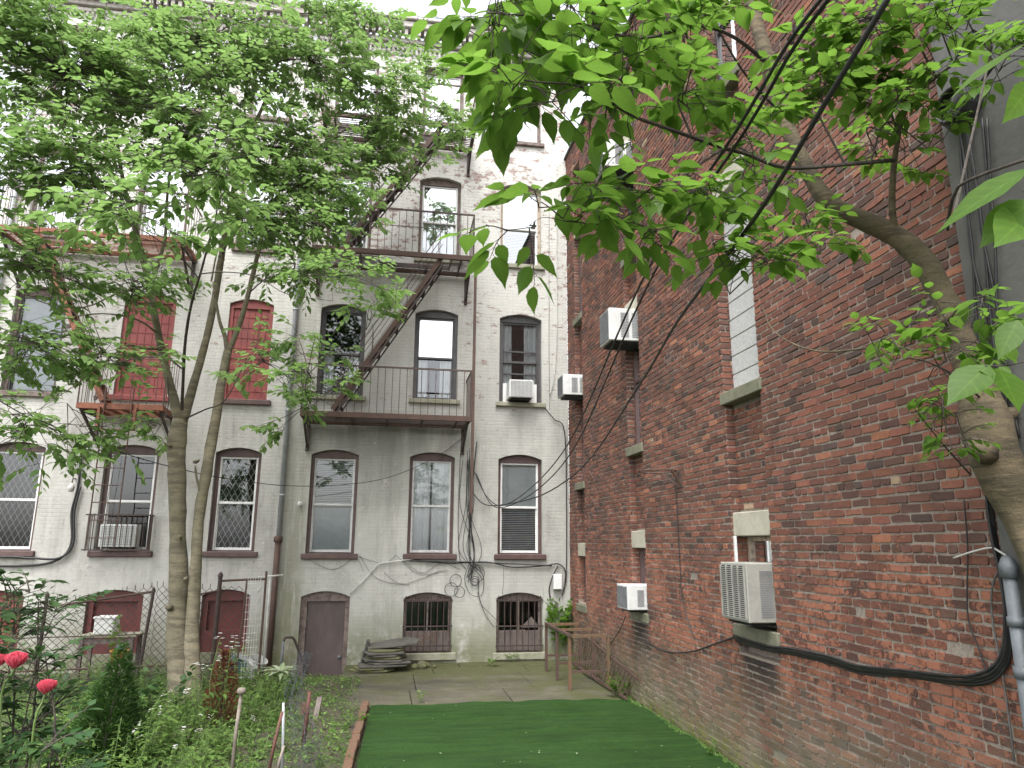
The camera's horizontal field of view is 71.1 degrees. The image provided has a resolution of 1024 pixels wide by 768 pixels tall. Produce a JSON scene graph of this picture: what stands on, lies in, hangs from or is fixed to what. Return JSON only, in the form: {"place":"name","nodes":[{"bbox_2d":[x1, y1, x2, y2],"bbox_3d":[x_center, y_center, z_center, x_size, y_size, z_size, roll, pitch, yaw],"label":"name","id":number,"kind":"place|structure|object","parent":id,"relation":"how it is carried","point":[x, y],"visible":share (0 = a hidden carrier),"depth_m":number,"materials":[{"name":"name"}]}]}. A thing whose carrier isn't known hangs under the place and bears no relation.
{"place":"outdoors","nodes":[
{"label":"outdoors","id":0,"kind":"place"},
{"bbox_2d":[0,670,359,767],"bbox_3d":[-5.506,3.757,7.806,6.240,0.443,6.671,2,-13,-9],"label":"grass","id":1,"kind":"structure","parent":0,"point":[200,723],"depth_m":8.45,"materials":[{"name":"green plant"}]},
{"bbox_2d":[0,569,113,767],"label":"rose bush","id":2,"kind":"object","parent":1,"relation":"on","point":[13,658],"visible":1,"depth_m":2.68,"materials":[{"name":"green plant"}]},
{"bbox_2d":[39,637,167,767],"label":"spruce","id":3,"kind":"object","parent":1,"relation":"on","point":[130,708],"visible":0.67,"depth_m":6.89,"materials":[{"name":"green plant"}]},
{"bbox_2d":[74,632,143,678],"bbox_3d":[-6.457,4.370,11.502,0.870,0.690,0.490,2,-13,-9],"label":"garden table","id":4,"kind":"object","parent":1,"relation":"on","point":[104,641],"visible":0.53,"depth_m":11.40,"materials":[{"name":"wood"}]},
{"bbox_2d":[93,615,121,634],"bbox_3d":[-6.532,3.885,11.560,0.330,0.278,0.310,2,-13,-9],"label":"planter box","id":5,"kind":"object","parent":4,"relation":"on","point":[102,622],"visible":0.64,"depth_m":11.43,"materials":[{"name":"white plastic"}]},
{"bbox_2d":[0,572,222,692],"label":"chain link fence","id":6,"kind":"object","parent":1,"relation":"on","point":[215,619],"visible":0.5,"depth_m":10.62,"materials":[{"name":"metal"}]},
{"bbox_2d":[215,571,267,679],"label":"yard gate","id":7,"kind":"structure","parent":6,"relation":"attached to","point":[253,611],"depth_m":11.04,"materials":[{"name":"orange metal"}]},
{"bbox_2d":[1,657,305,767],"bbox_3d":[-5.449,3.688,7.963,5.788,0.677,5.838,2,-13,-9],"label":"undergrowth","id":8,"kind":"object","parent":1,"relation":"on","point":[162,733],"visible":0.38,"depth_m":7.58,"materials":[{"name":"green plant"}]},
{"bbox_2d":[138,664,196,720],"bbox_3d":[-4.229,3.788,8.705,0.719,0.718,0.438,2,-13,-9],"label":"broadleaf weed","id":9,"kind":"object","parent":1,"relation":"on","point":[153,686],"visible":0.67,"depth_m":8.71,"materials":[{"name":"green plant"}]},
{"bbox_2d":[178,663,207,748],"bbox_3d":[-3.468,3.483,7.780,0.307,0.898,0.302,2,-13,-9],"label":"flowering plant","id":10,"kind":"object","parent":1,"relation":"on","point":[198,711],"visible":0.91,"depth_m":7.75,"materials":[{"name":"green plant"}]},
{"bbox_2d":[179,730,220,767],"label":"leafy plant","id":11,"kind":"object","parent":1,"relation":"on","point":[191,765],"visible":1,"depth_m":6.25,"materials":[{"name":"green plant"}]},
{"bbox_2d":[198,636,238,727],"bbox_3d":[-3.513,3.553,8.570,0.495,1.111,0.401,1,-13,-1],"label":"flowering plant","id":12,"kind":"object","parent":1,"relation":"on","point":[224,695],"visible":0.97,"depth_m":8.53,"materials":[{"name":"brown plant"}]},
{"bbox_2d":[202,648,242,726],"bbox_3d":[-3.488,3.654,8.653,0.449,0.895,0.450,-9,-16,37],"label":"dead shrub","id":13,"kind":"object","parent":1,"relation":"on","point":[224,653],"visible":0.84,"depth_m":8.64,"materials":[{"name":"brown plant"}]},
{"bbox_2d":[0,0,458,706],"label":"tree","id":14,"kind":"object","parent":1,"relation":"on","point":[112,80],"visible":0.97,"depth_m":9.93,"materials":[{"name":"green plant"}]},
{"bbox_2d":[231,687,245,767],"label":"garden stake","id":15,"kind":"object","parent":1,"relation":"on","point":[241,691],"visible":1,"depth_m":5.84,"materials":[{"name":"brown wood"}]},
{"bbox_2d":[234,681,265,732],"bbox_3d":[-3.099,3.829,8.493,0.421,0.618,0.365,2,-13,-9],"label":"leafy plant","id":16,"kind":"object","parent":1,"relation":"on","point":[250,710],"visible":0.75,"depth_m":8.47,"materials":[{"name":"green plant"}]},
{"bbox_2d":[245,654,267,681],"bbox_3d":[-3.975,4.397,11.107,0.365,0.400,0.326,2,-13,-9],"label":"bucket","id":17,"kind":"object","parent":1,"relation":"on","point":[262,665],"visible":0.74,"depth_m":11.03,"materials":[{"name":"white plastic"}]},
{"bbox_2d":[258,574,282,678],"bbox_3d":[-3.876,3.873,11.331,0.383,1.678,0.058,3,-13,-12],"label":"white pipe","id":18,"kind":"object","parent":1,"relation":"on","point":[269,576],"visible":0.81,"depth_m":11.40,"materials":[{"name":"white metal"}]},
{"bbox_2d":[268,711,283,767],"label":"garden stake","id":19,"kind":"object","parent":1,"relation":"on","point":[275,741],"visible":1,"depth_m":6.04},
{"bbox_2d":[259,662,299,679],"bbox_3d":[-3.397,4.239,10.535,0.652,0.194,0.714,2,-13,-9],"label":"hosta","id":20,"kind":"object","parent":1,"relation":"on","point":[281,669],"visible":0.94,"depth_m":10.52,"materials":[{"name":"green plant"}]},
{"bbox_2d":[281,650,326,767],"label":"garden netting","id":21,"kind":"object","parent":1,"relation":"on","point":[304,763],"visible":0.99,"depth_m":6.83,"materials":[{"name":"plastic"}]},
{"bbox_2d":[184,32,476,708],"bbox_3d":[-2.056,-1.173,11.029,4.945,11.490,3.287,10,-16,-36],"label":"tree","id":22,"kind":"object","parent":1,"relation":"on","point":[192,643],"visible":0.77,"depth_m":10.52,"materials":[{"name":"green plant"}]},
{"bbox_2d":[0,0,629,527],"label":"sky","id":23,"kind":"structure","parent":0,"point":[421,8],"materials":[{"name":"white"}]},
{"bbox_2d":[197,575,570,767],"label":"ground","id":24,"kind":"structure","parent":0,"point":[358,752],"depth_m":8.04,"materials":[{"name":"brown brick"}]},
{"bbox_2d":[0,0,317,674],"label":"row house","id":25,"kind":"structure","parent":24,"relation":"on","point":[240,526],"depth_m":13.24,"materials":[{"name":"white brick"}]},
{"bbox_2d":[0,590,23,651],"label":"window","id":26,"kind":"structure","parent":25,"relation":"in","point":[2,593],"depth_m":12.25,"materials":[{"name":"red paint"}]},
{"bbox_2d":[0,443,45,556],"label":"window","id":27,"kind":"structure","parent":25,"relation":"in","point":[41,450],"depth_m":12.72,"materials":[{"name":"paint"}]},
{"bbox_2d":[0,1,48,288],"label":"downspout","id":28,"kind":"object","parent":25,"relation":"attached to","point":[14,196],"visible":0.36,"depth_m":13.52,"materials":[{"name":"metal"}]},
{"bbox_2d":[0,289,65,397],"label":"window","id":29,"kind":"structure","parent":25,"relation":"in","point":[39,309],"depth_m":13.35,"materials":[{"name":"grey glass"}]},
{"bbox_2d":[0,454,82,566],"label":"cable","id":30,"kind":"object","parent":25,"relation":"attached to","point":[72,516],"visible":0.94,"depth_m":12.49,"materials":[{"name":"black rubber"}]},
{"bbox_2d":[30,149,86,238],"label":"window","id":31,"kind":"structure","parent":25,"relation":"in","point":[36,207],"depth_m":14.02,"materials":[{"name":"glass"}]},
{"bbox_2d":[0,178,201,546],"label":"fire escape","id":32,"kind":"object","parent":25,"relation":"attached to","point":[106,407],"visible":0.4,"depth_m":12.80,"materials":[{"name":"orange metal"}]},
{"bbox_2d":[83,590,143,653],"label":"window","id":33,"kind":"structure","parent":25,"relation":"in","point":[136,612],"depth_m":12.56,"materials":[{"name":"red paint"}]},
{"bbox_2d":[98,524,141,548],"bbox_3d":[-6.936,2.699,12.681,0.590,0.420,0.292,2,-13,-9],"label":"air conditioner","id":34,"kind":"object","parent":25,"relation":"attached to","point":[122,537],"visible":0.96,"depth_m":12.56,"materials":[{"name":"white metal"}]},
{"bbox_2d":[81,446,159,556],"bbox_3d":[-6.924,2.078,12.857,1.100,1.988,0.441,2,-13,-9],"label":"window","id":35,"kind":"structure","parent":25,"relation":"in","point":[137,499],"depth_m":13.05,"materials":[{"name":"glass"}]},
{"bbox_2d":[109,295,176,401],"bbox_3d":[-6.891,-0.703,13.501,1.100,2.098,0.180,2,-13,-9],"label":"window","id":36,"kind":"structure","parent":25,"relation":"in","point":[141,335],"depth_m":13.52,"materials":[{"name":"red paint"}]},
{"bbox_2d":[137,158,190,246],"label":"window","id":37,"kind":"structure","parent":25,"relation":"in","point":[162,196],"depth_m":14.35,"materials":[{"name":"glass"}]},
{"bbox_2d":[199,589,249,651],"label":"window","id":38,"kind":"structure","parent":25,"relation":"in","point":[206,630],"depth_m":12.82,"materials":[{"name":"red paint"}]},
{"bbox_2d":[202,448,261,556],"bbox_3d":[-5.105,2.175,13.244,0.960,1.988,0.286,2,-13,-9],"label":"window","id":39,"kind":"structure","parent":25,"relation":"in","point":[237,453],"depth_m":13.29,"materials":[{"name":"glass"}]},
{"bbox_2d":[223,300,273,405],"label":"window","id":40,"kind":"structure","parent":25,"relation":"in","point":[257,396],"depth_m":13.85,"materials":[{"name":"red paint"}]},
{"bbox_2d":[231,168,283,253],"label":"window","id":41,"kind":"structure","parent":25,"relation":"in","point":[235,248],"depth_m":14.54,"materials":[{"name":"brown paint"}]},
{"bbox_2d":[246,51,294,122],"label":"window","id":42,"kind":"structure","parent":25,"relation":"in","point":[262,117],"depth_m":15.05,"materials":[{"name":"glass"}]},
{"bbox_2d":[266,33,317,665],"bbox_3d":[-4.247,-1.276,14.011,0.156,12.870,0.152,2,-13,-9],"label":"downspout","id":43,"kind":"object","parent":25,"relation":"attached to","point":[278,538],"visible":0.61,"depth_m":13.17,"materials":[{"name":"metal"}]},
{"bbox_2d":[2,660,360,767],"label":"ground cover","id":44,"kind":"object","parent":24,"relation":"on","point":[333,730],"visible":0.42,"depth_m":8.26,"materials":[{"name":"green plant"}]},
{"bbox_2d":[301,691,311,742],"bbox_3d":[-2.093,3.390,7.298,0.072,0.480,0.044,2,-13,-9],"label":"garden stake","id":45,"kind":"object","parent":44,"relation":"on","point":[308,708],"visible":0.83,"depth_m":7.29,"materials":[{"name":"wood"}]},
{"bbox_2d":[272,6,570,676],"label":"row house","id":46,"kind":"structure","parent":24,"relation":"on","point":[328,619],"depth_m":14.13,"materials":[{"name":"white paint"}]},
{"bbox_2d":[0,401,460,486],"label":"cable","id":47,"kind":"object","parent":46,"relation":"attached to","point":[228,478],"visible":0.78,"depth_m":11.31,"materials":[{"name":"black rubber"}]},
{"bbox_2d":[296,591,349,676],"bbox_3d":[-3.426,4.899,12.967,0.866,2.226,0.115,2,-13,-9],"label":"door","id":48,"kind":"structure","parent":46,"relation":"in","point":[324,615],"depth_m":13.05,"materials":[{"name":"brown paint"}]},
{"bbox_2d":[301,450,358,558],"bbox_3d":[-3.381,2.260,13.530,1.020,2.028,0.287,2,-13,-9],"label":"window","id":49,"kind":"structure","parent":46,"relation":"in","point":[328,529],"depth_m":13.58,"materials":[{"name":"glass"}]},
{"bbox_2d":[311,305,366,400],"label":"window","id":50,"kind":"structure","parent":46,"relation":"in","point":[326,311],"depth_m":14.23,"materials":[{"name":"grey paint"}]},
{"bbox_2d":[321,172,372,257],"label":"window","id":51,"kind":"structure","parent":46,"relation":"in","point":[366,240],"depth_m":14.94,"materials":[{"name":"glass"}]},
{"bbox_2d":[330,60,378,129],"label":"window","id":52,"kind":"structure","parent":46,"relation":"in","point":[376,70],"depth_m":15.59,"materials":[{"name":"brown paint"}]},
{"bbox_2d":[300,75,476,512],"bbox_3d":[-2.305,-1.865,14.053,3.129,8.660,0.970,2,-13,-9],"label":"fire escape","id":53,"kind":"object","parent":46,"relation":"attached to","point":[361,418],"visible":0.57,"depth_m":13.80,"materials":[{"name":"orange metal"}]},
{"bbox_2d":[402,592,455,660],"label":"window","id":54,"kind":"structure","parent":46,"relation":"in","point":[437,642],"depth_m":13.29,"materials":[{"name":"brown paint"}]},
{"bbox_2d":[403,453,456,558],"bbox_3d":[-1.564,2.340,13.842,1.010,2.028,0.305,2,-13,-9],"label":"window","id":55,"kind":"structure","parent":46,"relation":"in","point":[419,505],"depth_m":13.92,"materials":[{"name":"glass"}]},
{"bbox_2d":[409,311,459,404],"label":"window","id":56,"kind":"structure","parent":46,"relation":"in","point":[435,331],"depth_m":14.60,"materials":[{"name":"white glass"}]},
{"bbox_2d":[414,179,462,264],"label":"window","id":57,"kind":"structure","parent":46,"relation":"in","point":[438,195],"depth_m":15.25,"materials":[{"name":"glass"}]},
{"bbox_2d":[419,69,465,139],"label":"window","id":58,"kind":"structure","parent":46,"relation":"in","point":[438,91],"depth_m":15.90,"materials":[{"name":"glass"}]},
{"bbox_2d":[445,446,493,626],"bbox_3d":[-0.773,2.872,13.730,0.984,3.423,0.042,2,-13,-9],"label":"cable tangle","id":59,"kind":"object","parent":46,"relation":"attached to","point":[467,505],"visible":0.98,"depth_m":13.69,"materials":[{"name":"black rubber"}]},
{"bbox_2d":[410,559,565,597],"bbox_3d":[-0.437,3.692,13.604,3.014,0.744,0.044,2,-13,-9],"label":"cable","id":60,"kind":"object","parent":46,"relation":"attached to","point":[461,562],"visible":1,"depth_m":13.71,"materials":[{"name":"black rubber"}]},
{"bbox_2d":[493,592,544,659],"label":"window","id":61,"kind":"structure","parent":46,"relation":"in","point":[522,640],"depth_m":13.57,"materials":[{"name":"brown paint"}]},
{"bbox_2d":[506,379,533,401],"bbox_3d":[0.159,0.141,14.422,0.490,0.385,0.382,2,-13,-9],"label":"air conditioner","id":62,"kind":"object","parent":46,"relation":"attached to","point":[519,390],"visible":1,"depth_m":14.26,"materials":[{"name":"white metal"}]},
{"bbox_2d":[494,455,545,559],"bbox_3d":[0.147,2.412,14.119,1.020,2.028,0.287,2,-13,-9],"label":"window","id":63,"kind":"structure","parent":46,"relation":"in","point":[517,474],"depth_m":14.23,"materials":[{"name":"paint"}]},
{"bbox_2d":[496,316,545,407],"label":"window","id":64,"kind":"structure","parent":46,"relation":"in","point":[532,327],"depth_m":14.87,"materials":[{"name":"grey glass"}]},
{"bbox_2d":[501,187,544,270],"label":"window","id":65,"kind":"structure","parent":46,"relation":"in","point":[514,215],"depth_m":15.55,"materials":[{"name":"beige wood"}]},
{"bbox_2d":[506,84,544,147],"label":"window","id":66,"kind":"structure","parent":46,"relation":"in","point":[536,144],"depth_m":15.77,"materials":[{"name":"brown paint"}]},
{"bbox_2d":[545,598,572,658],"bbox_3d":[0.897,4.598,13.525,0.573,1.114,0.477,2,-13,-9],"label":"vine","id":67,"kind":"object","parent":46,"relation":"attached to","point":[564,619],"visible":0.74,"depth_m":13.54,"materials":[{"name":"green plant"}]},
{"bbox_2d":[474,0,822,505],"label":"cable","id":68,"kind":"object","parent":46,"relation":"attached to","point":[794,34],"visible":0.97,"depth_m":3.27,"materials":[{"name":"black rubber"}]},
{"bbox_2d":[476,0,829,507],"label":"cable","id":69,"kind":"object","parent":46,"relation":"attached to","point":[803,33],"visible":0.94,"depth_m":3.38,"materials":[{"name":"black rubber"}]},
{"bbox_2d":[474,0,889,505],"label":"cable","id":70,"kind":"object","parent":46,"relation":"attached to","point":[858,48],"visible":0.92,"depth_m":2.77,"materials":[{"name":"black rubber"}]},
{"bbox_2d":[357,699,737,767],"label":"turf","id":71,"kind":"structure","parent":24,"relation":"on","point":[598,733],"depth_m":8.00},
{"bbox_2d":[620,692,743,767],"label":"moss","id":72,"kind":"object","parent":24,"relation":"on","point":[677,729],"visible":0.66,"depth_m":8.43,"materials":[{"name":"green plant"}]},
{"bbox_2d":[395,0,1023,574],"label":"tree","id":73,"kind":"object","parent":24,"relation":"on","point":[563,64],"visible":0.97,"depth_m":3.44,"materials":[{"name":"green plant"}]},
{"bbox_2d":[564,0,1023,767],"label":"brick building","id":74,"kind":"structure","parent":24,"relation":"on","point":[822,490],"depth_m":6.45,"materials":[{"name":"red brick"}]},
{"bbox_2d":[557,374,582,400],"bbox_3d":[1.225,0.072,13.891,0.610,0.430,0.455,2,-13,-9],"label":"air conditioner","id":75,"kind":"object","parent":74,"relation":"attached to","point":[569,387],"visible":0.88,"depth_m":13.68,"materials":[{"name":"white metal"}]},
{"bbox_2d":[573,235,582,326],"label":"window","id":76,"kind":"structure","parent":74,"relation":"in","point":[577,322],"depth_m":14.42,"materials":[{"name":"grey paint"}]},
{"bbox_2d":[575,382,584,490],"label":"window","id":77,"kind":"structure","parent":74,"relation":"in","point":[581,485],"depth_m":13.76,"materials":[{"name":"paint"}]},
{"bbox_2d":[576,543,586,613],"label":"window","id":78,"kind":"structure","parent":74,"relation":"in","point":[581,546],"depth_m":13.23,"materials":[{"name":"paint"}]},
{"bbox_2d":[595,139,632,184],"bbox_3d":[1.728,-3.579,11.582,0.690,0.500,0.505,2,-13,-9],"label":"air conditioner","id":79,"kind":"object","parent":74,"relation":"attached to","point":[615,160],"visible":0.24,"depth_m":11.35,"materials":[{"name":"white metal"}]},
{"bbox_2d":[599,308,638,350],"bbox_3d":[1.724,-0.828,10.982,0.660,0.530,0.485,2,-13,-9],"label":"air conditioner","id":80,"kind":"object","parent":74,"relation":"attached to","point":[610,319],"visible":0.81,"depth_m":10.76,"materials":[{"name":"white metal"}]},
{"bbox_2d":[617,583,647,611],"bbox_3d":[1.786,3.002,10.077,0.510,0.360,0.475,2,-13,-9],"label":"air conditioner","id":81,"kind":"object","parent":74,"relation":"attached to","point":[631,597],"visible":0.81,"depth_m":9.86,"materials":[{"name":"white metal"}]},
{"bbox_2d":[625,295,643,456],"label":"window","id":82,"kind":"structure","parent":74,"relation":"in","point":[636,450],"depth_m":10.91,"materials":[{"name":"paint"}]},
{"bbox_2d":[630,531,649,623],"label":"window","id":83,"kind":"structure","parent":74,"relation":"in","point":[638,537],"depth_m":10.32,"materials":[{"name":"paint"}]},
{"bbox_2d":[638,469,682,487],"bbox_3d":[1.827,1.167,8.879,0.519,0.230,0.468,2,-13,-9],"label":"wall bracket","id":84,"kind":"object","parent":74,"relation":"attached to","point":[679,479],"visible":1,"depth_m":8.88,"materials":[{"name":"metal"}]},
{"bbox_2d":[704,0,739,108],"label":"window","id":85,"kind":"structure","parent":74,"relation":"in","point":[722,53],"depth_m":8.48,"materials":[{"name":"white glass"}]},
{"bbox_2d":[713,155,762,405],"bbox_3d":[2.443,-1.132,7.713,0.185,2.630,0.870,2,-13,-9],"label":"window","id":86,"kind":"structure","parent":74,"relation":"in","point":[747,381],"depth_m":7.68,"materials":[{"name":"paint"}]},
{"bbox_2d":[719,562,776,625],"bbox_3d":[2.360,2.008,6.896,0.510,0.565,0.535,2,-13,-9],"label":"air conditioner","id":87,"kind":"object","parent":74,"relation":"attached to","point":[747,593],"visible":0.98,"depth_m":6.67,"materials":[{"name":"white metal"}]},
{"bbox_2d":[733,510,780,645],"bbox_3d":[2.466,1.881,7.050,0.270,1.240,0.870,2,-13,-9],"label":"window","id":88,"kind":"structure","parent":74,"relation":"in","point":[755,525],"depth_m":7.13,"materials":[{"name":"beige wood"}]},
{"bbox_2d":[732,493,1011,686],"bbox_3d":[2.552,1.370,5.789,0.050,1.799,3.444,2,-13,-9],"label":"cable bundle","id":89,"kind":"object","parent":74,"relation":"attached to","point":[996,670],"visible":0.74,"depth_m":4.50,"materials":[{"name":"black rubber"}]},
{"bbox_2d":[963,499,985,668],"bbox_3d":[2.806,1.237,4.389,0.010,1.047,0.108,2,-13,-9],"label":"cable","id":90,"kind":"object","parent":74,"relation":"attached to","point":[967,583],"visible":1,"depth_m":4.41,"materials":[{"name":"black rubber"}]},
{"bbox_2d":[990,572,1015,761],"bbox_3d":[2.841,1.561,4.094,0.012,1.127,0.181,2,-13,-9],"label":"cable","id":91,"kind":"object","parent":74,"relation":"attached to","point":[998,652],"visible":0.84,"depth_m":4.13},
{"bbox_2d":[998,555,1023,731],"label":"conduit","id":92,"kind":"object","parent":74,"relation":"attached to","point":[1008,570],"visible":1,"depth_m":3.94,"materials":[{"name":"grey metal"}]},
{"bbox_2d":[925,0,1023,616],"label":"stucco building","id":93,"kind":"structure","parent":24,"relation":"on","point":[1007,142],"depth_m":4.32,"materials":[{"name":"grey paint"}]},
{"bbox_2d":[935,39,1018,129],"bbox_3d":[2.933,-1.999,3.868,0.120,0.469,1.766,2,-13,-8],"label":"cable coil","id":94,"kind":"object","parent":93,"relation":"attached to","point":[971,104],"visible":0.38,"depth_m":4.45,"materials":[{"name":"black rubber"}]},
{"bbox_2d":[958,118,1020,438],"bbox_3d":[2.861,-0.698,4.317,0.018,2.080,0.323,2,-13,-9],"label":"cable bundle","id":95,"kind":"object","parent":93,"relation":"attached to","point":[987,165],"visible":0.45,"depth_m":4.36,"materials":[{"name":"grey rubber"}]},
{"bbox_2d":[241,660,624,710],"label":"patio","id":96,"kind":"structure","parent":0,"point":[461,682],"depth_m":11.20,"materials":[{"name":"concrete"}]},
{"bbox_2d":[349,668,394,672],"bbox_3d":[-2.401,4.899,12.299,0.777,0.046,0.493,2,-13,-9],"label":"stone slab","id":97,"kind":"object","parent":96,"relation":"on","point":[374,671],"depth_m":12.10,"materials":[{"name":"stone"}]},
{"bbox_2d":[354,666,394,670],"bbox_3d":[-2.355,4.856,12.294,0.708,0.038,0.487,2,-13,-9],"label":"stone slab","id":98,"kind":"object","parent":97,"relation":"on","point":[362,669],"depth_m":12.08,"materials":[{"name":"stone"}]},
{"bbox_2d":[358,662,406,668],"bbox_3d":[-2.237,4.822,12.328,0.837,0.041,0.493,5,-13,-19],"label":"stone slab","id":99,"kind":"object","parent":98,"relation":"on","point":[363,665],"depth_m":12.12,"materials":[{"name":"grey stone"}]},
{"bbox_2d":[367,659,410,664],"bbox_3d":[-2.128,4.791,12.365,0.746,0.041,0.470,4,-13,-17],"label":"stone slab","id":100,"kind":"object","parent":99,"relation":"on","point":[407,661],"depth_m":12.19,"materials":[{"name":"stone"}]},
{"bbox_2d":[362,656,406,662],"bbox_3d":[-2.195,4.751,12.358,0.783,0.047,0.473,2,-13,-9],"label":"stone slab","id":101,"kind":"object","parent":100,"relation":"on","point":[404,658],"depth_m":12.20,"materials":[{"name":"stone"}]},
{"bbox_2d":[365,656,403,659],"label":"stone slab","id":102,"kind":"object","parent":101,"relation":"on","point":[390,658],"depth_m":12.21,"materials":[{"name":"stone"}]},
{"bbox_2d":[367,653,405,657],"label":"stone slab","id":103,"kind":"object","parent":102,"relation":"on","point":[383,656],"depth_m":12.21,"materials":[{"name":"stone"}]},
{"bbox_2d":[362,650,404,655],"bbox_3d":[-2.193,4.644,12.403,0.750,0.038,0.419,5,-13,-18],"label":"stone slab","id":104,"kind":"object","parent":103,"relation":"on","point":[368,653],"depth_m":12.26,"materials":[{"name":"grey stone"}]},
{"bbox_2d":[368,647,403,652],"bbox_3d":[-2.183,4.612,12.432,0.617,0.030,0.412,2,-13,-9],"label":"stone slab","id":105,"kind":"object","parent":104,"relation":"on","point":[394,649],"depth_m":12.36,"materials":[{"name":"stone"}]},
{"bbox_2d":[365,637,420,648],"bbox_3d":[-2.099,4.576,12.658,0.986,0.142,0.559,2,-13,-9],"label":"stone slab","id":106,"kind":"object","parent":105,"relation":"on","point":[399,642],"depth_m":12.58,"materials":[{"name":"grey stone"}]},
{"bbox_2d":[544,622,610,690],"bbox_3d":[1.036,4.401,11.706,0.657,0.808,1.710,2,-13,-9],"label":"wooden frame","id":107,"kind":"object","parent":96,"relation":"on","point":[592,635],"visible":1,"depth_m":11.67,"materials":[{"name":"brown wood"}]},
{"bbox_2d":[573,631,638,699],"bbox_3d":[1.415,4.395,11.358,0.130,0.602,3.153,2,-13,-9],"label":"iron railing","id":108,"kind":"object","parent":96,"relation":"on","point":[628,671],"visible":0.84,"depth_m":11.18,"materials":[{"name":"brown metal"}]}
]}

